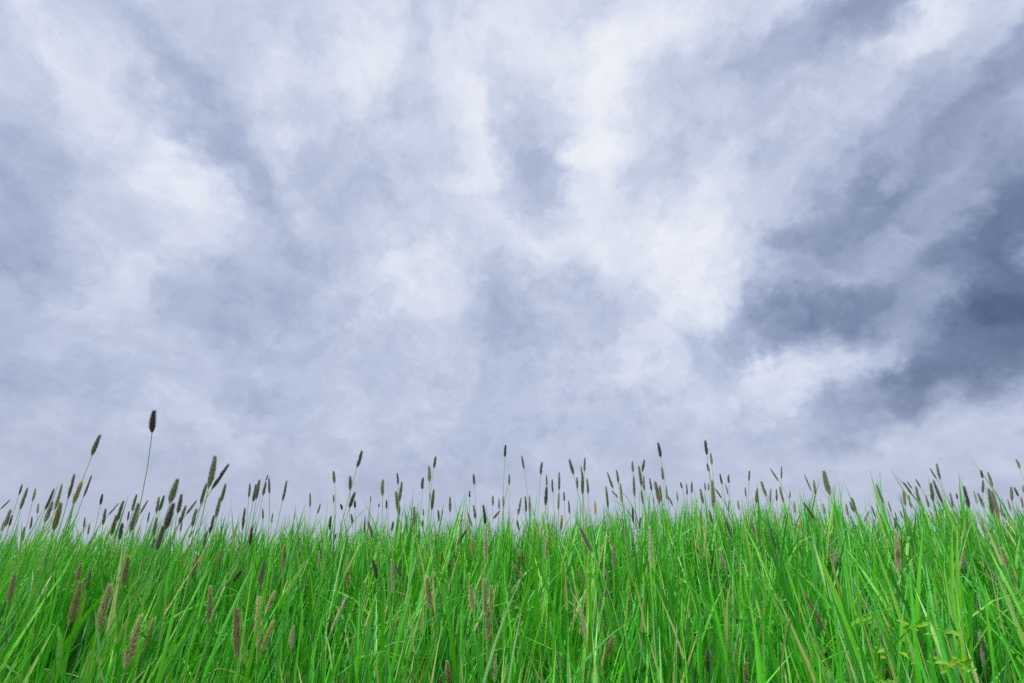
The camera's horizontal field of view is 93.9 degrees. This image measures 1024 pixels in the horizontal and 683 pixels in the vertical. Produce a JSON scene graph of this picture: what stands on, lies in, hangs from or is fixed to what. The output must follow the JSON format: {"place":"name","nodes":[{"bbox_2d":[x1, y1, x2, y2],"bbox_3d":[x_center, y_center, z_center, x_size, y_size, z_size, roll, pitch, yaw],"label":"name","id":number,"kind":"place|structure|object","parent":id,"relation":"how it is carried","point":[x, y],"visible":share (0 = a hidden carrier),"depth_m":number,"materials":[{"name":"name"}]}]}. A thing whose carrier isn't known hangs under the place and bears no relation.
{"place":"outdoors","nodes":[
{"label":"outdoors","id":0,"kind":"place"},
{"bbox_2d":[0,463,1023,682],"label":"grass","id":1,"kind":"structure","parent":0,"point":[771,629],"depth_m":1.04,"materials":[{"name":"green plant"}]},
{"bbox_2d":[0,0,1023,559],"label":"sky","id":2,"kind":"structure","parent":0,"point":[304,237],"materials":[{"name":"grey"}]},
{"bbox_3d":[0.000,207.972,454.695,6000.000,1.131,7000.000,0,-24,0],"label":"ground","id":3,"kind":"structure","parent":0,"visible":0},
{"bbox_2d":[0,509,11,539],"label":"foxtail","id":4,"kind":"object","parent":3,"relation":"on","point":[6,520],"visible":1,"depth_m":1.74,"materials":[{"name":"green plant"}]},
{"bbox_2d":[0,573,16,635],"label":"foxtail","id":5,"kind":"object","parent":3,"relation":"on","point":[11,592],"visible":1,"depth_m":0.93,"materials":[{"name":"brown plant"}]},
{"bbox_2d":[0,488,28,562],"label":"foxtail","id":6,"kind":"object","parent":3,"relation":"on","point":[22,502],"visible":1,"depth_m":1.18,"materials":[{"name":"green plant"}]},
{"bbox_2d":[0,501,62,678],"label":"foxtail","id":7,"kind":"object","parent":3,"relation":"on","point":[57,514],"visible":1,"depth_m":1.14,"materials":[{"name":"green plant"}]},
{"bbox_2d":[9,501,53,626],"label":"foxtail","id":8,"kind":"object","parent":3,"relation":"on","point":[48,513],"visible":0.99,"depth_m":1.36,"materials":[{"name":"green plant"}]},
{"bbox_2d":[1,483,63,676],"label":"foxtail","id":9,"kind":"object","parent":3,"relation":"on","point":[58,497],"visible":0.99,"depth_m":1.07,"materials":[{"name":"green plant"}]},
{"bbox_2d":[14,488,58,596],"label":"foxtail","id":10,"kind":"object","parent":3,"relation":"on","point":[49,500],"visible":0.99,"depth_m":1.33,"materials":[{"name":"green plant"}]},
{"bbox_2d":[4,474,75,679],"bbox_3d":[-1.002,0.598,0.975,0.022,0.645,0.066,10,-26,-21],"label":"foxtail","id":11,"kind":"object","parent":3,"relation":"on","point":[70,489],"visible":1,"depth_m":1.03,"materials":[{"name":"green plant"}]},
{"bbox_2d":[45,480,83,583],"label":"foxtail","id":12,"kind":"object","parent":3,"relation":"on","point":[77,493],"visible":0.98,"depth_m":1.25,"materials":[{"name":"green plant"}]},
{"bbox_2d":[48,580,84,682],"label":"foxtail","id":13,"kind":"object","parent":3,"relation":"on","point":[74,608],"visible":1,"depth_m":0.92,"materials":[{"name":"brown plant"}]},
{"bbox_2d":[51,563,82,676],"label":"foxtail","id":14,"kind":"object","parent":3,"relation":"on","point":[78,575],"visible":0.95,"depth_m":1.35,"materials":[{"name":"brown plant"}]},
{"bbox_2d":[41,433,101,609],"bbox_3d":[-1.135,0.592,1.188,0.088,0.744,0.028,-7,-25,15],"label":"foxtail","id":15,"kind":"object","parent":3,"relation":"on","point":[95,446],"visible":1,"depth_m":1.25,"materials":[{"name":"green plant"}]},
{"bbox_2d":[55,474,91,586],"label":"foxtail","id":16,"kind":"object","parent":3,"relation":"on","point":[86,489],"visible":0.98,"depth_m":1.41,"materials":[{"name":"green plant"}]},
{"bbox_2d":[65,570,91,657],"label":"foxtail","id":17,"kind":"object","parent":3,"relation":"on","point":[80,610],"visible":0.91,"depth_m":1.32,"materials":[{"name":"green plant"}]},
{"bbox_2d":[84,583,112,681],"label":"foxtail","id":18,"kind":"object","parent":3,"relation":"on","point":[103,608],"visible":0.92,"depth_m":0.81,"materials":[{"name":"brown plant"}]},
{"bbox_2d":[90,508,106,590],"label":"foxtail","id":19,"kind":"object","parent":3,"relation":"on","point":[103,521],"visible":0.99,"depth_m":1.61,"materials":[{"name":"green plant"}]},
{"bbox_2d":[74,501,127,653],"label":"foxtail","id":20,"kind":"object","parent":3,"relation":"on","point":[119,513],"visible":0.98,"depth_m":1.52,"materials":[{"name":"green plant"}]},
{"bbox_2d":[84,514,117,613],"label":"foxtail","id":21,"kind":"object","parent":3,"relation":"on","point":[113,526],"visible":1,"depth_m":1.53,"materials":[{"name":"green plant"}]},
{"bbox_2d":[83,503,140,663],"bbox_3d":[-0.889,0.634,1.014,0.023,0.568,0.074,10,-26,-21],"label":"foxtail","id":22,"kind":"object","parent":3,"relation":"on","point":[132,523],"visible":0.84,"depth_m":1.13,"materials":[{"name":"green plant"}]},
{"bbox_2d":[80,410,157,682],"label":"foxtail","id":23,"kind":"object","parent":3,"relation":"on","point":[152,420],"visible":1,"depth_m":0.89,"materials":[{"name":"green plant"}]},
{"bbox_2d":[109,556,129,645],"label":"foxtail","id":24,"kind":"object","parent":3,"relation":"on","point":[125,570],"visible":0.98,"depth_m":1.11,"materials":[{"name":"brown plant"}]},
{"bbox_2d":[116,493,136,572],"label":"foxtail","id":25,"kind":"object","parent":3,"relation":"on","point":[133,503],"visible":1,"depth_m":1.65,"materials":[{"name":"green plant"}]},
{"bbox_2d":[120,613,145,682],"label":"foxtail","id":26,"kind":"object","parent":3,"relation":"on","point":[129,653],"visible":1,"depth_m":0.76,"materials":[{"name":"brown plant"}]},
{"bbox_2d":[120,525,164,674],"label":"foxtail","id":27,"kind":"object","parent":3,"relation":"on","point":[159,539],"visible":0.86,"depth_m":1.09,"materials":[{"name":"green plant"}]},
{"bbox_2d":[136,617,155,682],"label":"foxtail","id":28,"kind":"object","parent":3,"relation":"on","point":[146,640],"visible":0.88,"depth_m":0.90,"materials":[{"name":"brown plant"}]},
{"bbox_2d":[114,478,178,620],"bbox_3d":[-0.947,0.643,1.165,0.103,0.612,0.025,6,-25,-13],"label":"foxtail","id":29,"kind":"object","parent":3,"relation":"on","point":[173,492],"visible":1,"depth_m":1.27,"materials":[{"name":"green plant"}]},
{"bbox_2d":[135,517,158,609],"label":"foxtail","id":30,"kind":"object","parent":3,"relation":"on","point":[154,530],"visible":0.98,"depth_m":1.41,"materials":[{"name":"green plant"}]},
{"bbox_2d":[124,502,174,679],"bbox_3d":[-0.791,0.632,1.003,0.022,0.566,0.037,0,-24,0],"label":"foxtail","id":31,"kind":"object","parent":3,"relation":"on","point":[169,517],"visible":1,"depth_m":1.09,"materials":[{"name":"green plant"}]},
{"bbox_2d":[156,493,182,587],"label":"foxtail","id":32,"kind":"object","parent":3,"relation":"on","point":[180,502],"visible":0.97,"depth_m":1.52,"materials":[{"name":"green plant"}]},
{"bbox_2d":[165,505,186,560],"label":"foxtail","id":33,"kind":"object","parent":3,"relation":"on","point":[184,509],"visible":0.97,"depth_m":1.69,"materials":[{"name":"green plant"}]},
{"bbox_2d":[136,464,229,680],"bbox_3d":[-0.648,0.561,0.892,0.090,0.663,0.031,-6,-25,13],"label":"foxtail","id":34,"kind":"object","parent":3,"relation":"on","point":[217,481],"visible":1,"depth_m":0.91,"materials":[{"name":"green plant"}]},
{"bbox_2d":[171,483,207,631],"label":"foxtail","id":35,"kind":"object","parent":3,"relation":"on","point":[202,495],"visible":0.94,"depth_m":1.35,"materials":[{"name":"green plant"}]},
{"bbox_2d":[164,454,217,682],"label":"foxtail","id":36,"kind":"object","parent":3,"relation":"on","point":[211,477],"visible":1,"depth_m":0.83,"materials":[{"name":"green plant"}]},
{"bbox_2d":[184,553,199,602],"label":"foxtail","id":37,"kind":"object","parent":3,"relation":"on","point":[194,563],"visible":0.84,"depth_m":1.36,"materials":[{"name":"brown plant"}]},
{"bbox_2d":[200,496,221,585],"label":"foxtail","id":38,"kind":"object","parent":3,"relation":"on","point":[217,507],"visible":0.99,"depth_m":1.54,"materials":[{"name":"green plant"}]},
{"bbox_2d":[204,585,223,682],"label":"foxtail","id":39,"kind":"object","parent":3,"relation":"on","point":[209,603],"visible":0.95,"depth_m":0.92,"materials":[{"name":"brown plant"}]},
{"bbox_2d":[220,508,245,656],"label":"foxtail","id":40,"kind":"object","parent":3,"relation":"on","point":[243,518],"visible":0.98,"depth_m":1.39,"materials":[{"name":"green plant"}]},
{"bbox_2d":[231,605,241,682],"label":"foxtail","id":41,"kind":"object","parent":3,"relation":"on","point":[236,638],"visible":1,"depth_m":0.78,"materials":[{"name":"brown plant"}]},
{"bbox_2d":[222,526,252,654],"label":"foxtail","id":42,"kind":"object","parent":3,"relation":"on","point":[250,536],"visible":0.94,"depth_m":1.34,"materials":[{"name":"green plant"}]},
{"bbox_2d":[235,484,256,570],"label":"foxtail","id":43,"kind":"object","parent":3,"relation":"on","point":[253,497],"visible":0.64,"depth_m":1.67,"materials":[{"name":"green plant"}]},
{"bbox_2d":[240,480,259,581],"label":"foxtail","id":44,"kind":"object","parent":3,"relation":"on","point":[257,489],"visible":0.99,"depth_m":1.57,"materials":[{"name":"green plant"}]},
{"bbox_2d":[239,561,265,678],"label":"foxtail","id":45,"kind":"object","parent":3,"relation":"on","point":[261,575],"visible":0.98,"depth_m":1.12,"materials":[{"name":"brown plant"}]},
{"bbox_2d":[254,596,262,682],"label":"foxtail","id":46,"kind":"object","parent":3,"relation":"on","point":[258,600],"visible":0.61,"depth_m":0.87,"materials":[{"name":"brown plant"}]},
{"bbox_2d":[244,481,286,656],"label":"foxtail","id":47,"kind":"object","parent":3,"relation":"on","point":[284,494],"visible":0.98,"depth_m":1.20,"materials":[{"name":"green plant"}]},
{"bbox_2d":[257,620,274,665],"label":"foxtail","id":48,"kind":"object","parent":3,"relation":"on","point":[270,632],"visible":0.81,"depth_m":0.90,"materials":[{"name":"brown plant"}]},
{"bbox_2d":[262,590,275,622],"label":"foxtail","id":49,"kind":"object","parent":3,"relation":"on","point":[271,599],"visible":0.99,"depth_m":0.93,"materials":[{"name":"brown plant"}]},
{"bbox_2d":[256,478,298,605],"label":"foxtail","id":50,"kind":"object","parent":3,"relation":"on","point":[269,489],"visible":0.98,"depth_m":1.64,"materials":[{"name":"green plant"}]},
{"bbox_2d":[270,545,286,621],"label":"foxtail","id":51,"kind":"object","parent":3,"relation":"on","point":[283,564],"visible":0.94,"depth_m":1.36,"materials":[{"name":"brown plant"}]},
{"bbox_2d":[289,625,294,682],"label":"foxtail","id":52,"kind":"object","parent":3,"relation":"on","point":[292,637],"visible":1,"depth_m":0.90,"materials":[{"name":"plant"}]},
{"bbox_2d":[314,597,346,676],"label":"foxtail","id":53,"kind":"object","parent":3,"relation":"on","point":[338,614],"visible":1,"depth_m":0.83,"materials":[{"name":"plant"}]},
{"bbox_2d":[329,492,355,604],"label":"foxtail","id":54,"kind":"object","parent":3,"relation":"on","point":[352,499],"visible":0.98,"depth_m":1.43,"materials":[{"name":"green plant"}]},
{"bbox_2d":[327,450,367,594],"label":"foxtail","id":55,"kind":"object","parent":3,"relation":"on","point":[359,460],"visible":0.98,"depth_m":1.41,"materials":[{"name":"green plant"}]},
{"bbox_2d":[343,561,351,639],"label":"foxtail","id":56,"kind":"object","parent":3,"relation":"on","point":[347,579],"visible":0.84,"depth_m":1.34,"materials":[{"name":"brown plant"}]},
{"bbox_2d":[371,558,380,604],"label":"foxtail","id":57,"kind":"object","parent":3,"relation":"on","point":[375,571],"visible":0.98,"depth_m":1.32,"materials":[{"name":"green plant"}]},
{"bbox_2d":[373,479,383,613],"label":"foxtail","id":58,"kind":"object","parent":3,"relation":"on","point":[382,487],"visible":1,"depth_m":1.45,"materials":[{"name":"green plant"}]},
{"bbox_2d":[390,559,394,623],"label":"foxtail","id":59,"kind":"object","parent":3,"relation":"on","point":[392,576],"visible":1,"depth_m":1.01,"materials":[{"name":"plant"}]},
{"bbox_2d":[383,481,402,621],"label":"foxtail","id":60,"kind":"object","parent":3,"relation":"on","point":[400,492],"visible":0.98,"depth_m":1.29,"materials":[{"name":"green plant"}]},
{"bbox_2d":[393,491,402,623],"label":"foxtail","id":61,"kind":"object","parent":3,"relation":"on","point":[396,500],"visible":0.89,"depth_m":1.39,"materials":[{"name":"green plant"}]},
{"bbox_2d":[406,466,431,548],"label":"foxtail","id":62,"kind":"object","parent":3,"relation":"on","point":[429,474],"visible":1,"depth_m":1.75,"materials":[{"name":"green plant"}]},
{"bbox_2d":[413,490,434,581],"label":"foxtail","id":63,"kind":"object","parent":3,"relation":"on","point":[432,498],"visible":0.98,"depth_m":1.41,"materials":[{"name":"green plant"}]},
{"bbox_2d":[424,575,432,668],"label":"foxtail","id":64,"kind":"object","parent":3,"relation":"on","point":[429,595],"visible":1,"depth_m":0.92,"materials":[{"name":"brown plant"}]},
{"bbox_2d":[445,660,451,682],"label":"foxtail","id":65,"kind":"object","parent":3,"relation":"on","point":[448,674],"visible":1,"depth_m":0.87,"materials":[{"name":"brown plant"}]},
{"bbox_2d":[468,584,476,658],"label":"foxtail","id":66,"kind":"object","parent":3,"relation":"on","point":[471,601],"visible":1,"depth_m":0.93,"materials":[{"name":"brown plant"}]},
{"bbox_2d":[481,578,487,660],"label":"foxtail","id":67,"kind":"object","parent":3,"relation":"on","point":[484,584],"visible":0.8,"depth_m":0.92,"materials":[{"name":"brown plant"}]},
{"bbox_2d":[482,505,488,626],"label":"foxtail","id":68,"kind":"object","parent":3,"relation":"on","point":[484,516],"visible":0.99,"depth_m":1.21,"materials":[{"name":"green plant"}]},
{"bbox_2d":[485,611,491,656],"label":"foxtail","id":69,"kind":"object","parent":3,"relation":"on","point":[488,623],"visible":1,"depth_m":0.91,"materials":[{"name":"brown plant"}]},
{"bbox_2d":[483,527,498,670],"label":"foxtail","id":70,"kind":"object","parent":3,"relation":"on","point":[485,544],"visible":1,"depth_m":0.89,"materials":[{"name":"plant"}]},
{"bbox_2d":[489,585,493,673],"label":"foxtail","id":71,"kind":"object","parent":3,"relation":"on","point":[491,603],"visible":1,"depth_m":0.92,"materials":[{"name":"brown plant"}]},
{"bbox_2d":[511,498,521,607],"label":"foxtail","id":72,"kind":"object","parent":3,"relation":"on","point":[518,510],"visible":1,"depth_m":1.58,"materials":[{"name":"green plant"}]},
{"bbox_2d":[541,487,547,607],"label":"foxtail","id":73,"kind":"object","parent":3,"relation":"on","point":[546,497],"visible":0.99,"depth_m":1.25,"materials":[{"name":"green plant"}]},
{"bbox_2d":[542,531,548,677],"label":"foxtail","id":74,"kind":"object","parent":3,"relation":"on","point":[546,546],"visible":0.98,"depth_m":1.20,"materials":[{"name":"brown plant"}]},
{"bbox_2d":[558,472,569,582],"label":"foxtail","id":75,"kind":"object","parent":3,"relation":"on","point":[568,519],"visible":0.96,"depth_m":1.61,"materials":[{"name":"green plant"}]},
{"bbox_2d":[568,471,585,626],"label":"foxtail","id":76,"kind":"object","parent":3,"relation":"on","point":[582,483],"visible":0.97,"depth_m":1.15,"materials":[{"name":"green plant"}]},
{"bbox_2d":[579,605,591,674],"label":"foxtail","id":77,"kind":"object","parent":3,"relation":"on","point":[583,624],"visible":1,"depth_m":0.84,"materials":[{"name":"plant"}]},
{"bbox_2d":[602,635,614,669],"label":"foxtail","id":78,"kind":"object","parent":3,"relation":"on","point":[610,644],"visible":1,"depth_m":0.89,"materials":[{"name":"brown plant"}]},
{"bbox_2d":[579,527,643,676],"bbox_3d":[0.182,0.590,0.797,0.112,0.532,0.022,-4,-25,8],"label":"foxtail","id":79,"kind":"object","parent":3,"relation":"on","point":[591,550],"visible":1,"depth_m":0.85,"materials":[{"name":"green plant"}]},
{"bbox_2d":[605,487,639,590],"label":"foxtail","id":80,"kind":"object","parent":3,"relation":"on","point":[607,498],"visible":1,"depth_m":1.38,"materials":[{"name":"green plant"}]},
{"bbox_2d":[619,475,638,572],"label":"foxtail","id":81,"kind":"object","parent":3,"relation":"on","point":[633,487],"visible":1,"depth_m":1.37,"materials":[{"name":"green plant"}]},
{"bbox_2d":[619,483,648,619],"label":"foxtail","id":82,"kind":"object","parent":3,"relation":"on","point":[621,492],"visible":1,"depth_m":1.27,"materials":[{"name":"green plant"}]},
{"bbox_2d":[634,466,649,584],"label":"foxtail","id":83,"kind":"object","parent":3,"relation":"on","point":[640,477],"visible":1,"depth_m":1.39,"materials":[{"name":"green plant"}]},
{"bbox_2d":[649,526,674,682],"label":"foxtail","id":84,"kind":"object","parent":3,"relation":"on","point":[650,552],"visible":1,"depth_m":0.71,"materials":[{"name":"plant"}]},
{"bbox_2d":[657,442,672,534],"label":"foxtail","id":85,"kind":"object","parent":3,"relation":"on","point":[659,449],"visible":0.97,"depth_m":1.80,"materials":[{"name":"green plant"}]},
{"bbox_2d":[653,482,696,647],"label":"foxtail","id":86,"kind":"object","parent":3,"relation":"on","point":[656,485],"visible":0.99,"depth_m":1.22,"materials":[{"name":"green plant"}]},
{"bbox_2d":[665,479,736,681],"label":"foxtail","id":87,"kind":"object","parent":3,"relation":"on","point":[713,495],"visible":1,"depth_m":0.85,"materials":[{"name":"green plant"}]},
{"bbox_2d":[705,648,709,682],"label":"foxtail","id":88,"kind":"object","parent":3,"relation":"on","point":[707,665],"visible":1,"depth_m":0.88,"materials":[{"name":"brown plant"}]},
{"bbox_2d":[699,440,728,586],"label":"foxtail","id":89,"kind":"object","parent":3,"relation":"on","point":[705,446],"visible":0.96,"depth_m":1.56,"materials":[{"name":"green plant"}]},
{"bbox_2d":[803,502,843,573],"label":"foxtail","id":90,"kind":"object","parent":3,"relation":"on","point":[810,512],"visible":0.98,"depth_m":1.31,"materials":[{"name":"green plant"}]},
{"bbox_2d":[803,591,845,678],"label":"foxtail","id":91,"kind":"object","parent":3,"relation":"on","point":[811,605],"visible":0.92,"depth_m":0.91,"materials":[{"name":"brown plant"}]},
{"bbox_2d":[804,475,845,566],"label":"foxtail","id":92,"kind":"object","parent":3,"relation":"on","point":[820,513],"visible":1,"depth_m":1.58,"materials":[{"name":"green plant"}]},
{"bbox_2d":[821,469,845,557],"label":"foxtail","id":93,"kind":"object","parent":3,"relation":"on","point":[826,483],"visible":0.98,"depth_m":1.24,"materials":[{"name":"green plant"}]},
{"bbox_2d":[851,615,895,682],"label":"leafy weed","id":94,"kind":"object","parent":3,"relation":"on","point":[869,621],"visible":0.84,"depth_m":0.66,"materials":[{"name":"green plant"}]},
{"bbox_2d":[893,531,911,677],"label":"foxtail","id":95,"kind":"object","parent":3,"relation":"on","point":[897,557],"visible":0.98,"depth_m":0.95,"materials":[{"name":"brown plant"}]},
{"bbox_2d":[896,620,949,682],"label":"leafy weed","id":96,"kind":"object","parent":3,"relation":"on","point":[914,628],"visible":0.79,"depth_m":0.63,"materials":[{"name":"green plant"}]},
{"bbox_2d":[923,626,976,682],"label":"leafy weed","id":97,"kind":"object","parent":3,"relation":"on","point":[948,631],"visible":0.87,"depth_m":0.61,"materials":[{"name":"green plant"}]},
{"bbox_2d":[933,657,971,682],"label":"leafy weed","id":98,"kind":"object","parent":3,"relation":"on","point":[957,660],"visible":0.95,"depth_m":0.55,"materials":[{"name":"green plant"}]},
{"bbox_2d":[935,463,972,561],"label":"foxtail","id":99,"kind":"object","parent":3,"relation":"on","point":[938,472],"visible":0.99,"depth_m":1.57,"materials":[{"name":"green plant"}]},
{"bbox_2d":[932,480,998,624],"bbox_3d":[1.127,0.598,1.134,0.100,0.525,0.020,4,-25,-9],"label":"foxtail","id":100,"kind":"object","parent":3,"relation":"on","point":[938,492],"visible":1,"depth_m":1.20,"materials":[{"name":"green plant"}]},
{"bbox_2d":[978,631,986,682],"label":"foxtail","id":101,"kind":"object","parent":3,"relation":"on","point":[981,653],"visible":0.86,"depth_m":0.87,"materials":[{"name":"plant"}]},
{"bbox_2d":[962,485,1015,628],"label":"foxtail","id":102,"kind":"object","parent":3,"relation":"on","point":[967,501],"visible":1,"depth_m":1.20,"materials":[{"name":"green plant"}]},
{"bbox_2d":[978,487,1017,607],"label":"foxtail","id":103,"kind":"object","parent":3,"relation":"on","point":[990,502],"visible":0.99,"depth_m":0.99,"materials":[{"name":"green plant"}]},
{"bbox_2d":[990,490,1020,583],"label":"foxtail","id":104,"kind":"object","parent":3,"relation":"on","point":[996,507],"visible":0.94,"depth_m":1.03,"materials":[{"name":"green plant"}]},
{"bbox_2d":[999,547,1019,590],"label":"foxtail","id":105,"kind":"object","parent":3,"relation":"on","point":[1007,564],"visible":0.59,"depth_m":1.17,"materials":[{"name":"brown plant"}]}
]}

